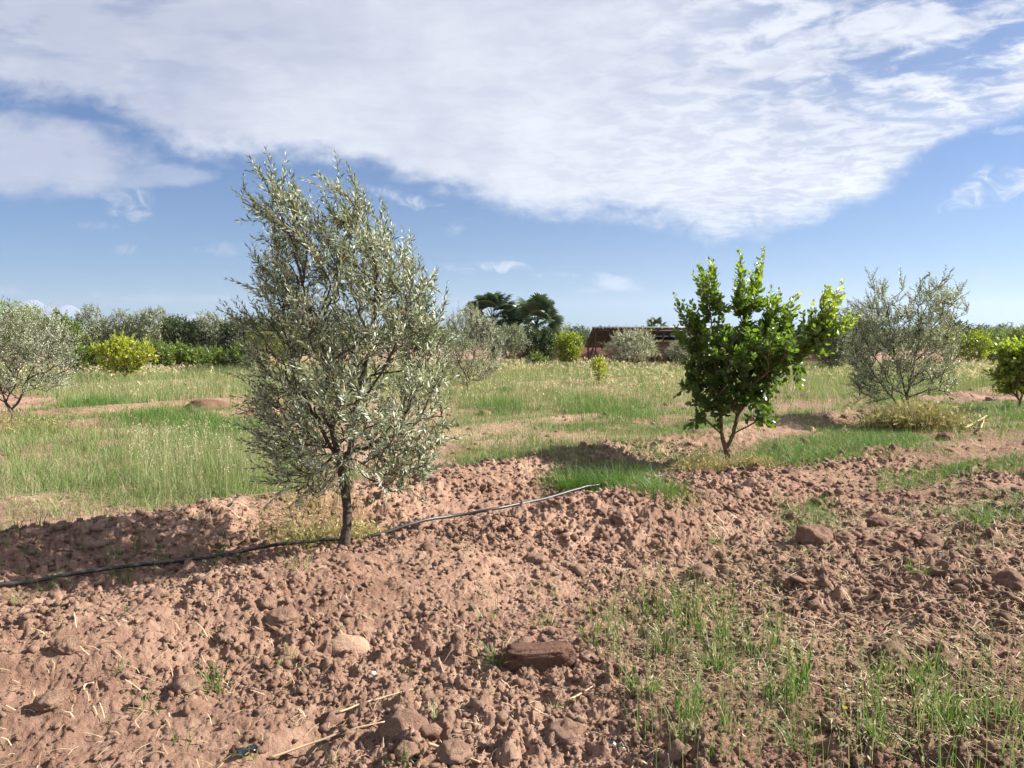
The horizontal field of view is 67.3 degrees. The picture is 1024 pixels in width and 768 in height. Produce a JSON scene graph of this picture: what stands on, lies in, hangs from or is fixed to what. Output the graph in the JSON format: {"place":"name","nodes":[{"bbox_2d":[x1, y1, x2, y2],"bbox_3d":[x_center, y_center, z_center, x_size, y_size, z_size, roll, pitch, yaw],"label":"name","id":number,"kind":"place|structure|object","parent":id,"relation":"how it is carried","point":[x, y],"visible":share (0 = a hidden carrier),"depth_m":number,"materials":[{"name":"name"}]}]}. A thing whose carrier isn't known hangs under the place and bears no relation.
{"place":"outdoors","nodes":[
{"label":"outdoors","id":0,"kind":"place"},
{"bbox_2d":[0,413,328,502],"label":"wheat like grass","id":1,"kind":"structure","parent":0,"point":[216,466],"depth_m":8.45,"materials":[{"name":"plant"}]},
{"bbox_2d":[0,300,396,340],"bbox_3d":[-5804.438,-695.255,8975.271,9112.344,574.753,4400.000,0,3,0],"label":"mountains","id":2,"kind":"structure","parent":0,"point":[72,310],"depth_m":8814.22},
{"bbox_2d":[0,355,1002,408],"bbox_3d":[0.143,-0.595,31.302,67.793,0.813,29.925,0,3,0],"label":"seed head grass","id":3,"kind":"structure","parent":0,"point":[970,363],"depth_m":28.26,"materials":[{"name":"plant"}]},
{"bbox_2d":[0,341,1023,767],"bbox_3d":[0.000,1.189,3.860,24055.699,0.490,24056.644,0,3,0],"label":"ground","id":4,"kind":"structure","parent":0,"point":[278,733],"depth_m":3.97,"materials":[{"name":"red soil"}]},
{"bbox_2d":[0,295,46,361],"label":"broadleaf tree","id":5,"kind":"object","parent":4,"relation":"on","point":[20,308],"visible":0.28,"depth_m":41.52,"materials":[{"name":"green plant"}]},
{"bbox_2d":[0,301,93,418],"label":"olive tree","id":6,"kind":"object","parent":4,"relation":"on","point":[34,356],"visible":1,"depth_m":13.78,"materials":[{"name":"green plant"}]},
{"bbox_2d":[32,688,70,711],"bbox_3d":[-1.779,1.227,2.971,0.117,0.084,0.123,1,3,22],"label":"soil clod","id":7,"kind":"object","parent":4,"relation":"on","point":[52,700],"visible":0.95,"depth_m":2.94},
{"bbox_2d":[0,406,104,437],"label":"weed clump","id":8,"kind":"object","parent":4,"relation":"on","point":[24,426],"visible":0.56,"depth_m":12.60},
{"bbox_2d":[37,306,88,361],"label":"broadleaf tree","id":9,"kind":"object","parent":4,"relation":"on","point":[71,323],"visible":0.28,"depth_m":43.50,"materials":[{"name":"green plant"}]},
{"bbox_2d":[50,637,81,654],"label":"soil clod","id":10,"kind":"object","parent":4,"relation":"on","point":[68,645],"visible":0.98,"depth_m":3.20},
{"bbox_2d":[58,341,106,372],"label":"shrub","id":11,"kind":"object","parent":4,"relation":"on","point":[89,357],"visible":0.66,"depth_m":33.45,"materials":[{"name":"green plant"}]},
{"bbox_2d":[73,581,93,591],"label":"soil clod","id":12,"kind":"object","parent":4,"relation":"on","point":[82,586],"visible":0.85,"depth_m":4.89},
{"bbox_2d":[68,301,108,346],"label":"olive tree","id":13,"kind":"object","parent":4,"relation":"on","point":[91,333],"visible":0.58,"depth_m":45.24,"materials":[{"name":"green plant"}]},
{"bbox_2d":[95,307,138,359],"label":"olive tree","id":14,"kind":"object","parent":4,"relation":"on","point":[117,329],"visible":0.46,"depth_m":46.13,"materials":[{"name":"green plant"}]},
{"bbox_2d":[89,327,159,378],"bbox_3d":[-13.810,-1.022,27.632,2.290,2.075,1.847,0,3,0],"label":"citrus tree","id":15,"kind":"object","parent":4,"relation":"on","point":[126,351],"visible":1,"depth_m":27.36,"materials":[{"name":"green plant"}]},
{"bbox_2d":[122,306,172,352],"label":"olive tree","id":16,"kind":"object","parent":4,"relation":"on","point":[151,316],"visible":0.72,"depth_m":45.62,"materials":[{"name":"green plant"}]},
{"bbox_2d":[143,337,179,369],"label":"shrub","id":17,"kind":"object","parent":4,"relation":"on","point":[163,351],"visible":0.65,"depth_m":35.82,"materials":[{"name":"green plant"}]},
{"bbox_2d":[157,314,212,351],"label":"broadleaf tree","id":18,"kind":"object","parent":4,"relation":"on","point":[174,325],"visible":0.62,"depth_m":44.20,"materials":[{"name":"green plant"}]},
{"bbox_2d":[171,673,202,696],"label":"soil clod","id":19,"kind":"object","parent":4,"relation":"on","point":[184,684],"visible":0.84,"depth_m":3.14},
{"bbox_2d":[165,339,210,369],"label":"shrub","id":20,"kind":"object","parent":4,"relation":"on","point":[187,356],"visible":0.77,"depth_m":36.56,"materials":[{"name":"green plant"}]},
{"bbox_2d":[121,417,289,498],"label":"seed head grass","id":21,"kind":"structure","parent":4,"relation":"on","point":[168,441],"depth_m":8.84,"materials":[{"name":"plant"}]},
{"bbox_2d":[184,399,227,410],"bbox_3d":[-6.521,0.508,16.357,0.877,0.372,0.669,1,4,25],"label":"soil mound","id":22,"kind":"object","parent":4,"relation":"on","point":[213,402],"visible":0.42,"depth_m":16.23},
{"bbox_2d":[189,309,231,354],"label":"olive tree","id":23,"kind":"object","parent":4,"relation":"on","point":[202,321],"visible":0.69,"depth_m":44.30,"materials":[{"name":"green plant"}]},
{"bbox_2d":[196,345,229,369],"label":"shrub","id":24,"kind":"object","parent":4,"relation":"on","point":[214,354],"visible":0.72,"depth_m":37.24,"materials":[{"name":"green plant"}]},
{"bbox_2d":[186,650,246,694],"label":"grass plant","id":25,"kind":"object","parent":4,"relation":"on","point":[214,678],"depth_m":3.26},
{"bbox_2d":[213,626,237,643],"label":"soil clod","id":26,"kind":"object","parent":4,"relation":"on","point":[223,635],"visible":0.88,"depth_m":3.53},
{"bbox_2d":[212,314,264,352],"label":"broadleaf tree","id":27,"kind":"object","parent":4,"relation":"on","point":[231,337],"visible":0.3,"depth_m":44.39,"materials":[{"name":"green plant"}]},
{"bbox_2d":[225,341,263,370],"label":"shrub","id":28,"kind":"object","parent":4,"relation":"on","point":[235,351],"visible":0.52,"depth_m":37.22,"materials":[{"name":"green plant"}]},
{"bbox_2d":[236,744,257,755],"bbox_3d":[-0.966,1.331,2.800,0.075,0.021,0.038,-2,4,-29],"label":"plastic scrap","id":29,"kind":"object","parent":4,"relation":"on","point":[242,750],"visible":0.97,"depth_m":2.80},
{"bbox_2d":[256,594,276,608],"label":"soil clod","id":30,"kind":"object","parent":4,"relation":"on","point":[267,601],"visible":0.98,"depth_m":3.77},
{"bbox_2d":[244,314,300,368],"bbox_3d":[-10.745,-1.813,34.722,2.676,2.888,1.975,0,3,0],"label":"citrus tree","id":31,"kind":"object","parent":4,"relation":"on","point":[259,352],"visible":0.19,"depth_m":34.41,"materials":[{"name":"green plant"}]},
{"bbox_2d":[264,606,300,627],"bbox_3d":[-1.103,1.133,3.720,0.169,0.121,0.166,0,3,0],"label":"soil clod","id":32,"kind":"object","parent":4,"relation":"on","point":[279,616],"visible":0.79,"depth_m":3.67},
{"bbox_2d":[269,297,323,361],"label":"broadleaf tree","id":33,"kind":"object","parent":4,"relation":"on","point":[305,351],"visible":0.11,"depth_m":42.53,"materials":[{"name":"green plant"}]},
{"bbox_2d":[246,502,366,548],"bbox_3d":[-1.609,1.107,6.070,1.079,0.388,0.896,0,3,0],"label":"weed clump","id":34,"kind":"object","parent":4,"relation":"on","point":[324,534],"visible":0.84,"depth_m":6.07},
{"bbox_2d":[245,476,385,534],"bbox_3d":[-1.686,0.979,6.518,1.129,0.581,0.935,-1,3,-20],"label":"weed clump","id":35,"kind":"object","parent":4,"relation":"on","point":[327,506],"visible":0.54,"depth_m":6.52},
{"bbox_2d":[269,721,384,758],"bbox_3d":[-0.693,1.339,2.901,0.428,0.071,0.020,-1,3,-20],"label":"dry cane","id":36,"kind":"object","parent":4,"relation":"on","point":[296,748],"visible":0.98,"depth_m":2.88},
{"bbox_2d":[315,310,362,361],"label":"olive tree","id":37,"kind":"object","parent":4,"relation":"on","point":[345,354],"visible":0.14,"depth_m":42.71,"materials":[{"name":"green plant"}]},
{"bbox_2d":[216,146,469,547],"bbox_3d":[-1.258,-0.230,5.631,1.694,3.028,1.553,2,4,35],"label":"olive tree","id":38,"kind":"object","parent":4,"relation":"on","point":[330,365],"visible":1,"depth_m":5.45,"materials":[{"name":"green plant"}]},
{"bbox_2d":[330,634,369,654],"bbox_3d":[-0.802,1.256,3.673,0.251,0.117,0.155,0,3,0],"label":"flat stone","id":39,"kind":"object","parent":4,"relation":"on","point":[359,644],"visible":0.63,"depth_m":3.63,"materials":[{"name":"stone"}]},
{"bbox_2d":[318,510,393,547],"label":"weed clump","id":40,"kind":"object","parent":4,"relation":"on","point":[358,532],"visible":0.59,"depth_m":6.11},
{"bbox_2d":[380,708,428,742],"bbox_3d":[-0.409,1.298,2.896,0.172,0.142,0.165,-3,4,-39],"label":"soil clod","id":41,"kind":"object","parent":4,"relation":"on","point":[397,724],"visible":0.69,"depth_m":2.86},
{"bbox_2d":[393,739,419,761],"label":"soil clod","id":42,"kind":"object","parent":4,"relation":"on","point":[408,746],"visible":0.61,"depth_m":2.73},
{"bbox_2d":[387,287,435,357],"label":"broadleaf tree","id":43,"kind":"object","parent":4,"relation":"on","point":[426,309],"visible":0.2,"depth_m":43.03,"materials":[{"name":"green plant"}]},
{"bbox_2d":[0,471,844,767],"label":"green sprouts","id":44,"kind":"object","parent":4,"relation":"on","point":[40,525],"visible":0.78,"depth_m":5.30,"materials":[{"name":"green plant"}]},
{"bbox_2d":[0,440,881,586],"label":"irrigation pipe","id":45,"kind":"object","parent":4,"relation":"on","point":[67,574],"visible":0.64,"depth_m":5.78,"materials":[{"name":"plastic"}]},
{"bbox_2d":[436,738,472,765],"bbox_3d":[-0.209,1.323,2.753,0.130,0.094,0.134,2,4,32],"label":"soil clod","id":46,"kind":"object","parent":4,"relation":"on","point":[453,751],"visible":0.88,"depth_m":2.72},
{"bbox_2d":[438,300,506,391],"bbox_3d":[-1.151,-1.043,22.086,2.115,2.763,1.702,0,3,0],"label":"olive tree","id":47,"kind":"object","parent":4,"relation":"on","point":[467,331],"visible":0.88,"depth_m":21.94,"materials":[{"name":"green plant"}]},
{"bbox_2d":[461,292,517,359],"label":"palm tree","id":48,"kind":"object","parent":4,"relation":"on","point":[496,301],"visible":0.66,"depth_m":57.19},
{"bbox_2d":[467,629,521,667],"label":"grass plant","id":49,"kind":"object","parent":4,"relation":"on","point":[492,658],"depth_m":3.59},
{"bbox_2d":[3,321,1012,351],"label":"distant trees","id":50,"kind":"object","parent":4,"relation":"on","point":[581,332],"visible":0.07,"depth_m":85.78,"materials":[{"name":"green plant"}]},
{"bbox_2d":[0,357,1018,410],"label":"dry meadow grass","id":51,"kind":"structure","parent":4,"relation":"on","point":[817,384],"depth_m":23.10,"materials":[{"name":"plant"}]},
{"bbox_2d":[0,451,1023,767],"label":"soil clods","id":52,"kind":"object","parent":4,"relation":"on","point":[436,729],"visible":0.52,"depth_m":4.43,"materials":[{"name":"soil"}]},
{"bbox_2d":[0,390,1023,523],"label":"mixed stubble grass","id":53,"kind":"structure","parent":4,"relation":"on","point":[190,496],"depth_m":9.03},
{"bbox_2d":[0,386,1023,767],"bbox_3d":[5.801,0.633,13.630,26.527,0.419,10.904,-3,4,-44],"label":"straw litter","id":54,"kind":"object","parent":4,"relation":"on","point":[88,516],"visible":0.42,"depth_m":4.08,"materials":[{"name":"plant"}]},
{"bbox_2d":[0,375,1023,488],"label":"soil clods","id":55,"kind":"object","parent":4,"relation":"on","point":[893,447],"visible":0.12,"depth_m":12.91,"materials":[{"name":"soil"}]},
{"bbox_2d":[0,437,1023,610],"bbox_3d":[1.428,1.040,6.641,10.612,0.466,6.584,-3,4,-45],"label":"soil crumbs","id":56,"kind":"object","parent":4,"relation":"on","point":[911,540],"visible":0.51,"depth_m":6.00,"materials":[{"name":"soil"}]},
{"bbox_2d":[0,394,1023,575],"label":"sparse green weeds","id":57,"kind":"object","parent":4,"relation":"on","point":[686,411],"visible":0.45,"depth_m":11.25,"materials":[{"name":"green plant"}]},
{"bbox_2d":[493,321,531,361],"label":"olive tree","id":58,"kind":"object","parent":4,"relation":"on","point":[511,346],"visible":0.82,"depth_m":46.81,"materials":[{"name":"green plant"}]},
{"bbox_2d":[32,317,1022,351],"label":"distant trees","id":59,"kind":"object","parent":4,"relation":"on","point":[567,325],"visible":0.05,"depth_m":86.67,"materials":[{"name":"green plant"}]},
{"bbox_2d":[517,324,542,359],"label":"broadleaf tree","id":60,"kind":"object","parent":4,"relation":"on","point":[530,331],"visible":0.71,"depth_m":48.84,"materials":[{"name":"green plant"}]},
{"bbox_2d":[494,641,576,674],"bbox_3d":[0.108,1.273,3.572,0.383,0.138,0.146,0,3,-5],"label":"rock","id":61,"kind":"object","parent":4,"relation":"on","point":[541,656],"visible":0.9,"depth_m":3.52,"materials":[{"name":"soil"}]},
{"bbox_2d":[507,292,564,344],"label":"palm tree","id":62,"kind":"object","parent":4,"relation":"on","point":[535,305],"visible":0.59,"depth_m":55.98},
{"bbox_2d":[525,553,548,564],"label":"soil clod","id":63,"kind":"object","parent":4,"relation":"on","point":[537,558],"visible":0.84,"depth_m":4.86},
{"bbox_2d":[524,349,549,364],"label":"shrub","id":64,"kind":"object","parent":4,"relation":"on","point":[536,357],"visible":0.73,"depth_m":43.18,"materials":[{"name":"green plant"}]},
{"bbox_2d":[66,319,1021,351],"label":"distant trees","id":65,"kind":"object","parent":4,"relation":"on","point":[1003,333],"visible":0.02,"depth_m":83.34,"materials":[{"name":"green plant"}]},
{"bbox_2d":[535,325,558,359],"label":"broadleaf tree","id":66,"kind":"object","parent":4,"relation":"on","point":[547,349],"visible":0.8,"depth_m":49.26,"materials":[{"name":"green plant"}]},
{"bbox_2d":[541,717,585,749],"bbox_3d":[0.195,1.357,2.937,0.182,0.133,0.173,0,3,0],"label":"soil clod","id":67,"kind":"object","parent":4,"relation":"on","point":[564,728],"visible":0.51,"depth_m":2.92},
{"bbox_2d":[552,329,583,365],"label":"citrus tree","id":68,"kind":"object","parent":4,"relation":"on","point":[569,345],"visible":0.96,"depth_m":40.21,"materials":[{"name":"green plant"}]},
{"bbox_2d":[524,449,621,496],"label":"grass tuft","id":69,"kind":"object","parent":4,"relation":"on","point":[565,483],"visible":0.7,"depth_m":8.07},
{"bbox_2d":[589,354,607,383],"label":"young citrus tree","id":70,"kind":"object","parent":4,"relation":"on","point":[599,364],"visible":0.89,"depth_m":26.28,"materials":[{"name":"green plant"}]},
{"bbox_2d":[569,455,659,492],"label":"grass tuft","id":71,"kind":"object","parent":4,"relation":"on","point":[616,475],"visible":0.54,"depth_m":7.84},
{"bbox_2d":[611,509,631,525],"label":"soil clod","id":72,"kind":"object","parent":4,"relation":"on","point":[619,516],"visible":0.96,"depth_m":5.63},
{"bbox_2d":[600,325,662,365],"bbox_3d":[6.210,-1.928,40.147,3.446,2.518,2.714,0,3,0],"label":"olive tree","id":73,"kind":"object","parent":4,"relation":"on","point":[616,353],"visible":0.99,"depth_m":39.80,"materials":[{"name":"green plant"}]},
{"bbox_2d":[596,652,679,698],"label":"grass plant","id":74,"kind":"object","parent":4,"relation":"on","point":[652,689],"depth_m":3.27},
{"bbox_2d":[584,327,709,361],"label":"open shed","id":75,"kind":"structure","parent":4,"relation":"on","point":[598,336],"depth_m":46.10,"materials":[{"name":"wood"}]},
{"bbox_2d":[646,317,669,326],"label":"palm tree","id":76,"kind":"object","parent":4,"relation":"on","point":[653,321],"visible":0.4,"depth_m":74.51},
{"bbox_2d":[608,460,718,517],"bbox_3d":[1.255,0.900,6.436,1.062,0.464,1.166,2,4,34],"label":"grass tuft","id":77,"kind":"object","parent":4,"relation":"on","point":[673,489],"visible":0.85,"depth_m":6.43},
{"bbox_2d":[512,346,832,363],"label":"mud wall","id":78,"kind":"structure","parent":4,"relation":"on","point":[599,351],"depth_m":51.97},
{"bbox_2d":[639,608,710,656],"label":"grass plant","id":79,"kind":"object","parent":4,"relation":"on","point":[664,638],"depth_m":3.75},
{"bbox_2d":[664,334,695,366],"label":"olive tree","id":80,"kind":"object","parent":4,"relation":"on","point":[672,352],"visible":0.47,"depth_m":36.75,"materials":[{"name":"green plant"}]},
{"bbox_2d":[645,340,727,363],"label":"mud building","id":81,"kind":"structure","parent":4,"relation":"on","point":[660,346],"depth_m":45.58,"materials":[{"name":"soil"}]},
{"bbox_2d":[653,645,732,724],"bbox_3d":[0.726,1.224,3.056,0.384,0.242,0.595,1,3,12],"label":"grass plant","id":82,"kind":"object","parent":4,"relation":"on","point":[693,700],"depth_m":3.07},
{"bbox_2d":[654,451,745,473],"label":"weed clump","id":83,"kind":"object","parent":4,"relation":"on","point":[703,465],"visible":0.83,"depth_m":8.89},
{"bbox_2d":[685,563,715,579],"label":"soil clod","id":84,"kind":"object","parent":4,"relation":"on","point":[699,568],"visible":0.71,"depth_m":4.91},
{"bbox_2d":[670,613,746,676],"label":"grass plant","id":85,"kind":"object","parent":4,"relation":"on","point":[717,661],"depth_m":3.53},
{"bbox_2d":[471,545,1023,767],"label":"cereal grass","id":86,"kind":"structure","parent":4,"relation":"on","point":[802,675],"depth_m":3.21,"materials":[{"name":"plant"}]},
{"bbox_2d":[716,449,795,471],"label":"weed clump","id":87,"kind":"object","parent":4,"relation":"on","point":[749,459],"visible":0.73,"depth_m":8.75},
{"bbox_2d":[670,246,860,460],"bbox_3d":[3.044,-0.335,9.447,2.239,2.721,1.441,0,3,0],"label":"fruit tree","id":88,"kind":"object","parent":4,"relation":"on","point":[748,350],"visible":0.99,"depth_m":9.29,"materials":[{"name":"green plant"}]},
{"bbox_2d":[749,637,812,705],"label":"grass plant","id":89,"kind":"object","parent":4,"relation":"on","point":[770,687],"depth_m":3.24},
{"bbox_2d":[773,572,793,589],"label":"soil clod","id":90,"kind":"object","parent":4,"relation":"on","point":[788,582],"visible":0.89,"depth_m":4.61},
{"bbox_2d":[755,689,848,759],"bbox_3d":[1.076,1.273,2.816,0.339,0.210,0.511,0,3,0],"label":"grass plant","id":91,"kind":"object","parent":4,"relation":"on","point":[793,746],"depth_m":2.87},
{"bbox_2d":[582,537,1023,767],"bbox_3d":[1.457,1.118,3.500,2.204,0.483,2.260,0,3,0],"label":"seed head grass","id":92,"kind":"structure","parent":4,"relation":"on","point":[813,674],"depth_m":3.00,"materials":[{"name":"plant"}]},
{"bbox_2d":[793,524,833,546],"bbox_3d":[2.238,1.145,5.708,0.261,0.202,0.269,3,4,40],"label":"rock","id":93,"kind":"object","parent":4,"relation":"on","point":[814,535],"visible":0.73,"depth_m":5.63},
{"bbox_2d":[801,316,857,370],"bbox_3d":[14.805,-1.843,35.687,2.284,2.800,2.323,-3,4,-43],"label":"olive tree","id":94,"kind":"object","parent":4,"relation":"on","point":[840,345],"visible":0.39,"depth_m":35.36,"materials":[{"name":"green plant"}]},
{"bbox_2d":[832,531,856,543],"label":"soil clod","id":95,"kind":"object","parent":4,"relation":"on","point":[841,536],"visible":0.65,"depth_m":5.69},
{"bbox_2d":[838,301,880,363],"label":"olive tree","id":96,"kind":"object","parent":4,"relation":"on","point":[844,310],"visible":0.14,"depth_m":40.02,"materials":[{"name":"green plant"}]},
{"bbox_2d":[864,516,891,527],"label":"soil clod","id":97,"kind":"object","parent":4,"relation":"on","point":[874,522],"visible":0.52,"depth_m":6.19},
{"bbox_2d":[874,640,905,655],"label":"rock","id":98,"kind":"object","parent":4,"relation":"on","point":[883,645],"visible":0.6,"depth_m":3.58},
{"bbox_2d":[839,691,945,758],"bbox_3d":[1.341,1.274,2.831,0.372,0.226,0.401,0,3,0],"label":"grass plant","id":99,"kind":"object","parent":4,"relation":"on","point":[877,732],"depth_m":2.85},
{"bbox_2d":[837,265,969,412],"bbox_3d":[7.092,-0.677,13.940,2.309,2.937,1.892,1,3,17],"label":"olive tree","id":100,"kind":"object","parent":4,"relation":"on","point":[887,347],"visible":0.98,"depth_m":13.77,"materials":[{"name":"green plant"}]},
{"bbox_2d":[841,391,1001,434],"bbox_3d":[6.915,0.484,13.123,2.498,0.822,2.543,2,4,26],"label":"weed clump","id":101,"kind":"object","parent":4,"relation":"on","point":[919,416],"visible":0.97,"depth_m":12.69,"materials":[{"name":"plant"}]},
{"bbox_2d":[917,534,944,547],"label":"soil clod","id":102,"kind":"object","parent":4,"relation":"on","point":[931,540],"visible":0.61,"depth_m":5.55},
{"bbox_2d":[898,684,990,736],"bbox_3d":[1.704,1.240,2.945,0.385,0.237,0.343,-3,4,-39],"label":"grass plant","id":103,"kind":"object","parent":4,"relation":"on","point":[958,722],"depth_m":2.94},
{"bbox_2d":[927,651,961,673],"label":"soil clod","id":104,"kind":"object","parent":4,"relation":"on","point":[953,660],"visible":0.59,"depth_m":3.50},
{"bbox_2d":[943,314,971,357],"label":"broadleaf tree","id":105,"kind":"object","parent":4,"relation":"on","point":[959,324],"visible":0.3,"depth_m":57.70,"materials":[{"name":"green plant"}]},
{"bbox_2d":[953,327,995,362],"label":"citrus tree","id":106,"kind":"object","parent":4,"relation":"on","point":[973,343],"visible":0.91,"depth_m":41.94,"materials":[{"name":"green plant"}]},
{"bbox_2d":[968,504,1004,527],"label":"grass plant","id":107,"kind":"object","parent":4,"relation":"on","point":[984,520],"depth_m":5.96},
{"bbox_2d":[958,667,1023,725],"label":"grass plant","id":108,"kind":"object","parent":4,"relation":"on","point":[1001,703],"depth_m":3.04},
{"bbox_2d":[981,335,1023,406],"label":"citrus tree","id":109,"kind":"object","parent":4,"relation":"on","point":[1008,372],"visible":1,"depth_m":16.23,"materials":[{"name":"green plant"}]},
{"bbox_2d":[991,567,1023,591],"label":"soil clod","id":110,"kind":"object","parent":4,"relation":"on","point":[1011,578],"visible":0.75,"depth_m":4.55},
{"bbox_2d":[1005,324,1023,343],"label":"broadleaf tree","id":111,"kind":"object","parent":4,"relation":"on","point":[1017,332],"visible":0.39,"depth_m":50.95,"materials":[{"name":"green plant"}]},
{"bbox_2d":[0,380,1023,527],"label":"green grass","id":112,"kind":"structure","parent":0,"point":[101,401],"depth_m":12.80,"materials":[{"name":"plant"}]},
{"bbox_2d":[0,0,1023,340],"label":"sky","id":113,"kind":"structure","parent":0,"point":[587,155],"materials":[{"name":"blue"}]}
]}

